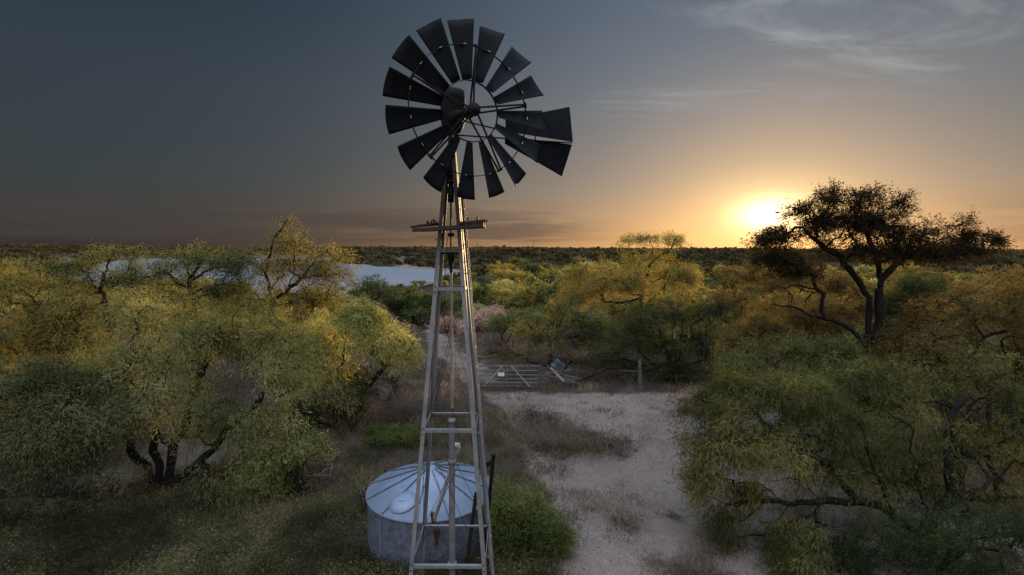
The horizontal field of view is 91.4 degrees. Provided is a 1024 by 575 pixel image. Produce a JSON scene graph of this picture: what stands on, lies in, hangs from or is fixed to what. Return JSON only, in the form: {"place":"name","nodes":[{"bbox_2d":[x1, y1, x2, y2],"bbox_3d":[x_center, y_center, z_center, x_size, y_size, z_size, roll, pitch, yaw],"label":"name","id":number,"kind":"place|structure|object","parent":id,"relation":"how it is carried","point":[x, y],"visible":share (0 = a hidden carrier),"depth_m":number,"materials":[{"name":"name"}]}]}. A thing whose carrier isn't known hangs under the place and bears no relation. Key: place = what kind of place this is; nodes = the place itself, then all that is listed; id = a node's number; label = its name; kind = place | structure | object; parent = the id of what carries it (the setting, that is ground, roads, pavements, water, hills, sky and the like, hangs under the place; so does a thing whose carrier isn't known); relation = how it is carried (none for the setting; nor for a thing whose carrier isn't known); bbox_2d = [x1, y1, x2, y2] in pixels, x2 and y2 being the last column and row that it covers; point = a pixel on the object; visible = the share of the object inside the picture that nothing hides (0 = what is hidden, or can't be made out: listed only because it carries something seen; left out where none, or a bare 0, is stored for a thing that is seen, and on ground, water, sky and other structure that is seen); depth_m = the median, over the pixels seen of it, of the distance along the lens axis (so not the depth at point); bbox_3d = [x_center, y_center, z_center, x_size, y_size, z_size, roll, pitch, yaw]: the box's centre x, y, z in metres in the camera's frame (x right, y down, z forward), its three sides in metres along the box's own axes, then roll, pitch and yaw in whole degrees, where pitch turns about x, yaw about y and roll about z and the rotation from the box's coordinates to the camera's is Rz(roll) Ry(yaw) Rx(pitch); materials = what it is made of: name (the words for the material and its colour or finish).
{"place":"outdoors","nodes":[
{"label":"outdoors","id":0,"kind":"place"},
{"bbox_2d":[34,257,456,297],"bbox_3d":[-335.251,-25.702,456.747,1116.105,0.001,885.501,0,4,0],"label":"lake","id":1,"kind":"structure","parent":0,"point":[399,275],"depth_m":223.11,"materials":[{"name":"liquid"}]},
{"bbox_2d":[0,246,1023,574],"bbox_3d":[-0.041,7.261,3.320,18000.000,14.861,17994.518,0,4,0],"label":"ground","id":2,"kind":"structure","parent":0,"point":[664,532],"depth_m":16.52,"materials":[{"name":"soil"}]},
{"bbox_2d":[0,288,52,360],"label":"scrub shrub","id":3,"kind":"object","parent":2,"relation":"on","point":[10,311],"visible":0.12,"depth_m":29.19,"materials":[{"name":"green plant"}]},
{"bbox_2d":[0,251,125,412],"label":"mesquite tree","id":4,"kind":"object","parent":2,"relation":"on","point":[49,329],"visible":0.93,"depth_m":18.86,"materials":[{"name":"green plant"}]},
{"bbox_2d":[29,482,98,510],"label":"fallen branch","id":5,"kind":"object","parent":2,"relation":"on","point":[60,491],"visible":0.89,"depth_m":13.02,"materials":[{"name":"wood"}]},
{"bbox_2d":[0,450,153,519],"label":"sage shrub","id":6,"kind":"object","parent":2,"relation":"on","point":[11,485],"visible":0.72,"depth_m":13.19,"materials":[{"name":"green plant"}]},
{"bbox_2d":[0,347,164,495],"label":"mesquite tree","id":7,"kind":"object","parent":2,"relation":"on","point":[67,429],"visible":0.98,"depth_m":13.02,"materials":[{"name":"green plant"}]},
{"bbox_2d":[18,290,146,363],"bbox_3d":[-25.207,2.450,29.710,6.918,4.925,5.720,2,5,19],"label":"scrub shrub","id":8,"kind":"object","parent":2,"relation":"on","point":[100,316],"visible":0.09,"depth_m":28.77,"materials":[{"name":"green plant"}]},
{"bbox_2d":[2,239,179,375],"bbox_3d":[-21.434,1.313,25.205,8.935,7.697,3.850,0,4,0],"label":"mesquite tree","id":9,"kind":"object","parent":2,"relation":"on","point":[72,266],"visible":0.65,"depth_m":24.79,"materials":[{"name":"green plant"}]},
{"bbox_2d":[105,238,270,394],"bbox_3d":[-14.648,1.462,23.330,7.840,7.748,3.931,0,4,0],"label":"mesquite tree","id":10,"kind":"object","parent":2,"relation":"on","point":[203,259],"visible":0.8,"depth_m":22.78,"materials":[{"name":"green plant"}]},
{"bbox_2d":[156,280,235,330],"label":"scrub shrub","id":11,"kind":"object","parent":2,"relation":"on","point":[175,294],"visible":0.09,"depth_m":37.83,"materials":[{"name":"green plant"}]},
{"bbox_2d":[41,282,364,516],"bbox_3d":[-9.071,3.457,14.718,9.116,7.179,4.533,1,5,6],"label":"mesquite tree","id":12,"kind":"object","parent":2,"relation":"on","point":[209,336],"visible":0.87,"depth_m":14.21,"materials":[{"name":"green plant"}]},
{"bbox_2d":[186,295,252,335],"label":"scrub shrub","id":13,"kind":"object","parent":2,"relation":"on","point":[209,302],"visible":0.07,"depth_m":34.71,"materials":[{"name":"green plant"}]},
{"bbox_2d":[200,307,297,357],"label":"scrub shrub","id":14,"kind":"object","parent":2,"relation":"on","point":[239,316],"visible":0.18,"depth_m":31.11,"materials":[{"name":"green plant"}]},
{"bbox_2d":[203,212,363,384],"bbox_3d":[-11.496,0.726,25.253,8.480,8.994,3.828,0,4,0],"label":"mesquite tree","id":15,"kind":"object","parent":2,"relation":"on","point":[321,270],"visible":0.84,"depth_m":24.76,"materials":[{"name":"green plant"}]},
{"bbox_2d":[233,418,343,503],"bbox_3d":[-6.315,4.933,13.988,3.172,2.349,1.949,0,4,0],"label":"shrub","id":16,"kind":"object","parent":2,"relation":"on","point":[292,451],"visible":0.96,"depth_m":13.74,"materials":[{"name":"green plant"}]},
{"bbox_2d":[267,281,345,337],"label":"scrub shrub","id":17,"kind":"object","parent":2,"relation":"on","point":[303,312],"visible":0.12,"depth_m":37.93,"materials":[{"name":"green plant"}]},
{"bbox_2d":[298,463,336,477],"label":"fallen branch","id":18,"kind":"object","parent":2,"relation":"on","point":[325,475],"visible":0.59,"depth_m":15.09,"materials":[{"name":"wood"}]},
{"bbox_2d":[0,393,651,574],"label":"weeds","id":19,"kind":"object","parent":2,"relation":"on","point":[234,565],"visible":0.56,"depth_m":12.06,"materials":[{"name":"plant"}]},
{"bbox_2d":[308,292,378,333],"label":"scrub shrub","id":20,"kind":"object","parent":2,"relation":"on","point":[362,300],"visible":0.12,"depth_m":41.67,"materials":[{"name":"green plant"}]},
{"bbox_2d":[273,358,416,438],"bbox_3d":[-6.710,4.354,19.704,5.690,3.056,4.049,0,4,0],"label":"shrub","id":21,"kind":"object","parent":2,"relation":"on","point":[316,413],"visible":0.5,"depth_m":19.06,"materials":[{"name":"green plant"}]},
{"bbox_2d":[282,300,425,422],"bbox_3d":[-6.341,3.037,19.859,6.398,5.227,3.699,0,4,0],"label":"mesquite tree","id":22,"kind":"object","parent":2,"relation":"on","point":[379,338],"visible":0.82,"depth_m":19.35,"materials":[{"name":"green plant"}]},
{"bbox_2d":[340,272,403,313],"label":"shrub","id":23,"kind":"object","parent":2,"relation":"on","point":[374,287],"visible":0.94,"depth_m":43.72,"materials":[{"name":"green plant"}]},
{"bbox_2d":[353,318,422,341],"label":"dry scrub","id":24,"kind":"object","parent":2,"relation":"on","point":[412,330],"visible":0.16,"depth_m":38.30,"materials":[{"name":"green plant"}]},
{"bbox_2d":[357,419,441,451],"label":"shrub","id":25,"kind":"object","parent":2,"relation":"on","point":[404,434],"visible":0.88,"depth_m":17.68,"materials":[{"name":"green plant"}]},
{"bbox_2d":[383,281,449,324],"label":"scrub shrub","id":26,"kind":"object","parent":2,"relation":"on","point":[406,307],"visible":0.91,"depth_m":44.66,"materials":[{"name":"green plant"}]},
{"bbox_2d":[394,303,449,324],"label":"dry scrub","id":27,"kind":"object","parent":2,"relation":"on","point":[428,317],"visible":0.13,"depth_m":46.10,"materials":[{"name":"green plant"}]},
{"bbox_2d":[366,460,493,570],"bbox_3d":[-1.989,5.234,12.172,3.070,1.738,3.263,0,4,0],"label":"water tank","id":28,"kind":"object","parent":2,"relation":"on","point":[390,496],"visible":0.7,"depth_m":11.19,"materials":[{"name":"metal"}]},
{"bbox_2d":[436,367,439,400],"bbox_3d":[-3.419,4.502,23.055,0.188,1.678,0.186,0,4,0],"label":"fence post","id":29,"kind":"object","parent":2,"relation":"on","point":[438,382],"visible":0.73,"depth_m":22.99,"materials":[{"name":"grey wood"}]},
{"bbox_2d":[423,292,461,315],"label":"dry scrub","id":30,"kind":"object","parent":2,"relation":"on","point":[456,299],"visible":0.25,"depth_m":52.02,"materials":[{"name":"green plant"}]},
{"bbox_2d":[425,314,463,333],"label":"dry scrub","id":31,"kind":"object","parent":2,"relation":"on","point":[459,327],"visible":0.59,"depth_m":40.99,"materials":[{"name":"beige plant"}]},
{"bbox_2d":[448,418,456,574],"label":"well pipe","id":32,"kind":"object","parent":2,"relation":"on","point":[451,463],"visible":0.88,"depth_m":9.39,"materials":[{"name":"metal"}]},
{"bbox_2d":[464,492,476,573],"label":"steel post","id":33,"kind":"object","parent":2,"relation":"on","point":[471,529],"visible":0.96,"depth_m":10.48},
{"bbox_2d":[454,301,490,324],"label":"scrub shrub","id":34,"kind":"object","parent":2,"relation":"on","point":[479,306],"visible":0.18,"depth_m":43.30,"materials":[{"name":"green plant"}]},
{"bbox_2d":[382,18,572,574],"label":"windmill","id":35,"kind":"object","parent":2,"relation":"on","point":[454,113],"visible":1,"depth_m":8.64,"materials":[{"name":"metal"}]},
{"bbox_2d":[430,442,460,523],"bbox_3d":[-1.353,3.985,10.120,0.241,2.082,1.088,-2,5,-32],"label":"delivery pipe","id":36,"kind":"object","parent":35,"relation":"attached to","point":[457,451],"visible":0.6,"depth_m":10.19,"materials":[{"name":"metal"}]},
{"bbox_2d":[453,283,501,315],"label":"scrub shrub","id":37,"kind":"object","parent":2,"relation":"on","point":[479,294],"visible":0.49,"depth_m":50.22,"materials":[{"name":"green plant"}]},
{"bbox_2d":[463,301,512,331],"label":"shrub","id":38,"kind":"object","parent":2,"relation":"on","point":[480,317],"visible":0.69,"depth_m":41.94,"materials":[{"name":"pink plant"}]},
{"bbox_2d":[480,453,495,572],"bbox_3d":[-0.554,4.862,10.422,0.406,2.878,0.225,3,5,33],"label":"steel post","id":39,"kind":"object","parent":2,"relation":"on","point":[491,462],"visible":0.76,"depth_m":10.33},
{"bbox_2d":[487,260,516,279],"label":"scrub shrub","id":40,"kind":"object","parent":2,"relation":"on","point":[496,267],"visible":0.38,"depth_m":109.46,"materials":[{"name":"green plant"}]},
{"bbox_2d":[489,278,518,295],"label":"scrub shrub","id":41,"kind":"object","parent":2,"relation":"on","point":[497,284],"visible":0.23,"depth_m":63.04,"materials":[{"name":"green plant"}]},
{"bbox_2d":[481,306,530,344],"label":"shrub","id":42,"kind":"object","parent":2,"relation":"on","point":[501,323],"visible":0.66,"depth_m":36.07,"materials":[{"name":"green plant"}]},
{"bbox_2d":[486,266,531,284],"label":"scrub shrub","id":43,"kind":"object","parent":2,"relation":"on","point":[499,274],"visible":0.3,"depth_m":85.42,"materials":[{"name":"green plant"}]},
{"bbox_2d":[486,280,536,310],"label":"scrub shrub","id":44,"kind":"object","parent":2,"relation":"on","point":[503,294],"visible":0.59,"depth_m":46.51,"materials":[{"name":"green plant"}]},
{"bbox_2d":[0,242,1023,281],"bbox_3d":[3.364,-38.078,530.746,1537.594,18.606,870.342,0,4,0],"label":"brush","id":45,"kind":"object","parent":2,"relation":"on","point":[708,264],"visible":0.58,"depth_m":322.31,"materials":[{"name":"green plant"}]},
{"bbox_2d":[508,256,525,266],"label":"scrub shrub","id":46,"kind":"object","parent":2,"relation":"on","point":[513,260],"visible":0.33,"depth_m":147.27,"materials":[{"name":"green plant"}]},
{"bbox_2d":[503,268,533,282],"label":"scrub shrub","id":47,"kind":"object","parent":2,"relation":"on","point":[518,274],"visible":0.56,"depth_m":79.76,"materials":[{"name":"green plant"}]},
{"bbox_2d":[509,257,546,275],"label":"scrub shrub","id":48,"kind":"object","parent":2,"relation":"on","point":[535,269],"visible":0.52,"depth_m":103.30,"materials":[{"name":"green plant"}]},
{"bbox_2d":[472,468,585,568],"bbox_3d":[0.378,5.376,11.374,2.629,2.397,1.918,0,4,0],"label":"weed bush","id":49,"kind":"object","parent":2,"relation":"on","point":[506,512],"visible":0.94,"depth_m":11.17,"materials":[{"name":"green plant"}]},
{"bbox_2d":[497,277,586,328],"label":"scrub shrub","id":50,"kind":"object","parent":2,"relation":"on","point":[545,291],"visible":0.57,"depth_m":44.72,"materials":[{"name":"green plant"}]},
{"bbox_2d":[520,269,570,297],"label":"scrub shrub","id":51,"kind":"object","parent":2,"relation":"on","point":[546,277],"visible":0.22,"depth_m":60.99,"materials":[{"name":"green plant"}]},
{"bbox_2d":[541,369,571,375],"bbox_3d":[2.275,4.401,25.865,1.611,0.431,0.130,1,4,4],"label":"board","id":52,"kind":"object","parent":2,"relation":"on","point":[557,372],"visible":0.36,"depth_m":25.82,"materials":[{"name":"grey wood"}]},
{"bbox_2d":[550,358,564,368],"bbox_3d":[2.358,3.968,25.729,0.720,0.533,0.420,8,39,-1],"label":"metal sheet","id":53,"kind":"object","parent":52,"relation":"on","point":[557,363],"visible":0.98,"depth_m":25.64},
{"bbox_2d":[539,268,575,286],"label":"scrub shrub","id":54,"kind":"object","parent":2,"relation":"on","point":[559,275],"visible":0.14,"depth_m":65.35,"materials":[{"name":"green plant"}]},
{"bbox_2d":[477,337,643,381],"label":"shrub","id":55,"kind":"object","parent":2,"relation":"on","point":[504,352],"visible":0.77,"depth_m":26.77,"materials":[{"name":"green plant"}]},
{"bbox_2d":[501,290,625,363],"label":"mesquite shrub","id":56,"kind":"object","parent":2,"relation":"on","point":[576,318],"visible":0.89,"depth_m":29.93,"materials":[{"name":"green plant"}]},
{"bbox_2d":[588,259,627,288],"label":"scrub shrub","id":57,"kind":"object","parent":2,"relation":"on","point":[598,264],"visible":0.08,"depth_m":83.12,"materials":[{"name":"green plant"}]},
{"bbox_2d":[590,292,628,328],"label":"scrub shrub","id":58,"kind":"object","parent":2,"relation":"on","point":[609,311],"visible":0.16,"depth_m":43.27,"materials":[{"name":"green plant"}]},
{"bbox_2d":[546,229,709,346],"bbox_3d":[7.820,0.265,34.143,12.078,8.733,5.497,0,4,0],"label":"mesquite tree","id":59,"kind":"object","parent":2,"relation":"on","point":[636,282],"visible":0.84,"depth_m":33.61,"materials":[{"name":"green plant"}]},
{"bbox_2d":[638,359,641,391],"bbox_3d":[6.305,4.410,24.619,0.249,1.738,0.224,0,4,0],"label":"fence post","id":60,"kind":"object","parent":2,"relation":"on","point":[639,375],"visible":0.88,"depth_m":24.53,"materials":[{"name":"grey wood"}]},
{"bbox_2d":[606,287,675,337],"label":"scrub shrub","id":61,"kind":"object","parent":2,"relation":"on","point":[620,306],"visible":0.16,"depth_m":39.35,"materials":[{"name":"green plant"}]},
{"bbox_2d":[642,263,666,281],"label":"scrub shrub","id":62,"kind":"object","parent":2,"relation":"on","point":[655,269],"visible":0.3,"depth_m":110.74,"materials":[{"name":"green plant"}]},
{"bbox_2d":[575,291,755,388],"bbox_3d":[8.188,2.787,26.479,9.637,5.783,4.464,0,4,0],"label":"mesquite shrub","id":63,"kind":"object","parent":2,"relation":"on","point":[670,367],"visible":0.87,"depth_m":26.10,"materials":[{"name":"green plant"}]},
{"bbox_2d":[651,276,707,300],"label":"scrub shrub","id":64,"kind":"object","parent":2,"relation":"on","point":[700,288],"visible":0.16,"depth_m":60.46,"materials":[{"name":"green plant"}]},
{"bbox_2d":[634,303,734,347],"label":"scrub shrub","id":65,"kind":"object","parent":2,"relation":"on","point":[678,333],"visible":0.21,"depth_m":32.82,"materials":[{"name":"green plant"}]},
{"bbox_2d":[662,286,707,308],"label":"scrub shrub","id":66,"kind":"object","parent":2,"relation":"on","point":[685,295],"visible":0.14,"depth_m":49.56,"materials":[{"name":"green plant"}]},
{"bbox_2d":[669,383,715,411],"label":"dry shrub","id":67,"kind":"object","parent":2,"relation":"on","point":[680,397],"visible":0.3,"depth_m":21.59,"materials":[{"name":"brown plant"}]},
{"bbox_2d":[673,263,713,289],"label":"scrub shrub","id":68,"kind":"object","parent":2,"relation":"on","point":[707,281],"visible":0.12,"depth_m":72.16,"materials":[{"name":"green plant"}]},
{"bbox_2d":[705,269,731,284],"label":"scrub shrub","id":69,"kind":"object","parent":2,"relation":"on","point":[715,276],"visible":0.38,"depth_m":97.76,"materials":[{"name":"green plant"}]},
{"bbox_2d":[707,274,746,290],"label":"scrub shrub","id":70,"kind":"object","parent":2,"relation":"on","point":[727,283],"visible":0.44,"depth_m":74.78,"materials":[{"name":"green plant"}]},
{"bbox_2d":[704,286,752,301],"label":"scrub shrub","id":71,"kind":"object","parent":2,"relation":"on","point":[708,292],"visible":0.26,"depth_m":57.98,"materials":[{"name":"green plant"}]},
{"bbox_2d":[718,317,769,347],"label":"scrub shrub","id":72,"kind":"object","parent":2,"relation":"on","point":[740,328],"visible":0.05,"depth_m":35.37,"materials":[{"name":"green plant"}]},
{"bbox_2d":[715,300,781,336],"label":"scrub shrub","id":73,"kind":"object","parent":2,"relation":"on","point":[747,313],"visible":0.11,"depth_m":38.58,"materials":[{"name":"green plant"}]},
{"bbox_2d":[735,282,766,297],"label":"scrub shrub","id":74,"kind":"object","parent":2,"relation":"on","point":[754,291],"visible":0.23,"depth_m":62.48,"materials":[{"name":"green plant"}]},
{"bbox_2d":[510,392,1023,573],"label":"pebbles","id":75,"kind":"object","parent":2,"relation":"on","point":[689,512],"visible":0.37,"depth_m":12.67,"materials":[{"name":"stone"}]},
{"bbox_2d":[704,294,853,385],"bbox_3d":[11.907,2.888,22.287,6.342,5.345,3.358,0,4,0],"label":"mesquite shrub","id":76,"kind":"object","parent":2,"relation":"on","point":[757,324],"visible":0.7,"depth_m":21.85,"materials":[{"name":"green plant"}]},
{"bbox_2d":[697,260,895,370],"bbox_3d":[15.242,1.812,27.402,11.122,6.820,4.643,0,4,0],"label":"mesquite tree","id":77,"kind":"object","parent":2,"relation":"on","point":[837,288],"visible":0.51,"depth_m":26.74,"materials":[{"name":"green plant"}]},
{"bbox_2d":[704,326,889,439],"bbox_3d":[9.932,3.592,17.884,6.400,4.700,3.368,0,4,0],"label":"mesquite shrub","id":78,"kind":"object","parent":2,"relation":"on","point":[794,346],"visible":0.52,"depth_m":17.48,"materials":[{"name":"green plant"}]},
{"bbox_2d":[757,286,841,342],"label":"scrub shrub","id":79,"kind":"object","parent":2,"relation":"on","point":[800,295],"visible":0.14,"depth_m":38.16,"materials":[{"name":"green plant"}]},
{"bbox_2d":[784,299,873,361],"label":"scrub shrub","id":80,"kind":"object","parent":2,"relation":"on","point":[850,333],"visible":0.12,"depth_m":30.80,"materials":[{"name":"green plant"}]},
{"bbox_2d":[753,506,923,574],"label":"weed bush","id":81,"kind":"object","parent":2,"relation":"on","point":[867,555],"visible":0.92,"depth_m":10.69,"materials":[{"name":"green plant"}]},
{"bbox_2d":[664,353,1014,574],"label":"mesquite tree","id":82,"kind":"object","parent":2,"relation":"on","point":[721,407],"visible":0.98,"depth_m":11.96,"materials":[{"name":"green plant"}]},
{"bbox_2d":[848,264,875,276],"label":"scrub shrub","id":83,"kind":"object","parent":2,"relation":"on","point":[864,269],"visible":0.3,"depth_m":120.32,"materials":[{"name":"green plant"}]},
{"bbox_2d":[842,276,886,299],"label":"scrub shrub","id":84,"kind":"object","parent":2,"relation":"on","point":[867,284],"visible":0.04,"depth_m":51.43,"materials":[{"name":"green plant"}]},
{"bbox_2d":[777,354,964,477],"bbox_3d":[10.478,4.000,15.369,5.933,4.166,3.109,0,4,0],"label":"mesquite shrub","id":85,"kind":"object","parent":2,"relation":"on","point":[857,369],"visible":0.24,"depth_m":15.06,"materials":[{"name":"green plant"}]},
{"bbox_2d":[844,269,898,292],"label":"scrub shrub","id":86,"kind":"object","parent":2,"relation":"on","point":[874,275],"visible":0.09,"depth_m":67.97,"materials":[{"name":"green plant"}]},
{"bbox_2d":[738,176,1017,408],"bbox_3d":[14.579,0.683,20.125,10.996,10.182,3.394,0,4,0],"label":"mesquite tree","id":87,"kind":"object","parent":2,"relation":"on","point":[790,264],"visible":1,"depth_m":19.64,"materials":[{"name":"green plant"}]},
{"bbox_2d":[873,260,921,276],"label":"scrub shrub","id":88,"kind":"object","parent":2,"relation":"on","point":[911,269],"visible":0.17,"depth_m":84.76,"materials":[{"name":"green plant"}]},
{"bbox_2d":[845,262,976,363],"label":"mesquite tree","id":89,"kind":"object","parent":2,"relation":"on","point":[909,289],"visible":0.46,"depth_m":22.24,"materials":[{"name":"green plant"}]},
{"bbox_2d":[888,263,959,295],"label":"scrub shrub","id":90,"kind":"object","parent":2,"relation":"on","point":[922,270],"visible":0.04,"depth_m":60.35,"materials":[{"name":"green plant"}]},
{"bbox_2d":[837,268,1023,458],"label":"mesquite tree","id":91,"kind":"object","parent":2,"relation":"on","point":[933,336],"visible":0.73,"depth_m":16.57,"materials":[{"name":"green plant"}]},
{"bbox_2d":[859,338,1023,525],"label":"mesquite tree","id":92,"kind":"object","parent":2,"relation":"on","point":[956,405],"visible":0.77,"depth_m":13.64,"materials":[{"name":"green plant"}]},
{"bbox_2d":[884,299,1004,363],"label":"scrub shrub","id":93,"kind":"object","parent":2,"relation":"on","point":[979,336],"visible":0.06,"depth_m":29.09,"materials":[{"name":"green plant"}]},
{"bbox_2d":[867,260,1023,377],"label":"mesquite tree","id":94,"kind":"object","parent":2,"relation":"on","point":[999,273],"visible":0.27,"depth_m":26.00,"materials":[{"name":"green plant"}]},
{"bbox_2d":[875,489,1023,574],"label":"weed bush","id":95,"kind":"object","parent":2,"relation":"on","point":[960,550],"visible":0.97,"depth_m":10.52,"materials":[{"name":"green plant"}]},
{"bbox_2d":[919,328,992,371],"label":"scrub shrub","id":96,"kind":"object","parent":2,"relation":"on","point":[950,350],"visible":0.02,"depth_m":27.21,"materials":[{"name":"green plant"}]},
{"bbox_2d":[928,280,1000,303],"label":"scrub shrub","id":97,"kind":"object","parent":2,"relation":"on","point":[984,291],"visible":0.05,"depth_m":51.65,"materials":[{"name":"green plant"}]},
{"bbox_2d":[955,272,998,290],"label":"scrub shrub","id":98,"kind":"object","parent":2,"relation":"on","point":[964,277],"visible":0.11,"depth_m":67.98,"materials":[{"name":"green plant"}]},
{"bbox_2d":[981,329,1023,371],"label":"scrub shrub","id":99,"kind":"object","parent":2,"relation":"on","point":[997,348],"visible":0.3,"depth_m":27.52,"materials":[{"name":"green plant"}]},
{"bbox_3d":[-1.863,4.557,24.916,0.156,1.299,0.161,0,4,0],"label":"fence post","id":100,"kind":"object","parent":2,"relation":"on","visible":0},
{"bbox_2d":[478,365,537,386],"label":"farm gate","id":101,"kind":"structure","parent":100,"relation":"attached to","point":[506,374],"depth_m":24.79,"materials":[{"name":"grey metal"}]},
{"bbox_2d":[0,0,1023,249],"label":"sky","id":102,"kind":"structure","parent":0,"point":[148,122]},
{"bbox_2d":[1,308,1023,519],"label":"dry grass","id":103,"kind":"structure","parent":0,"point":[590,388],"depth_m":20.38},
{"bbox_2d":[10,383,1023,574],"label":"sparse grass","id":104,"kind":"structure","parent":0,"point":[690,562],"depth_m":13.11,"materials":[{"name":"brown plant"}]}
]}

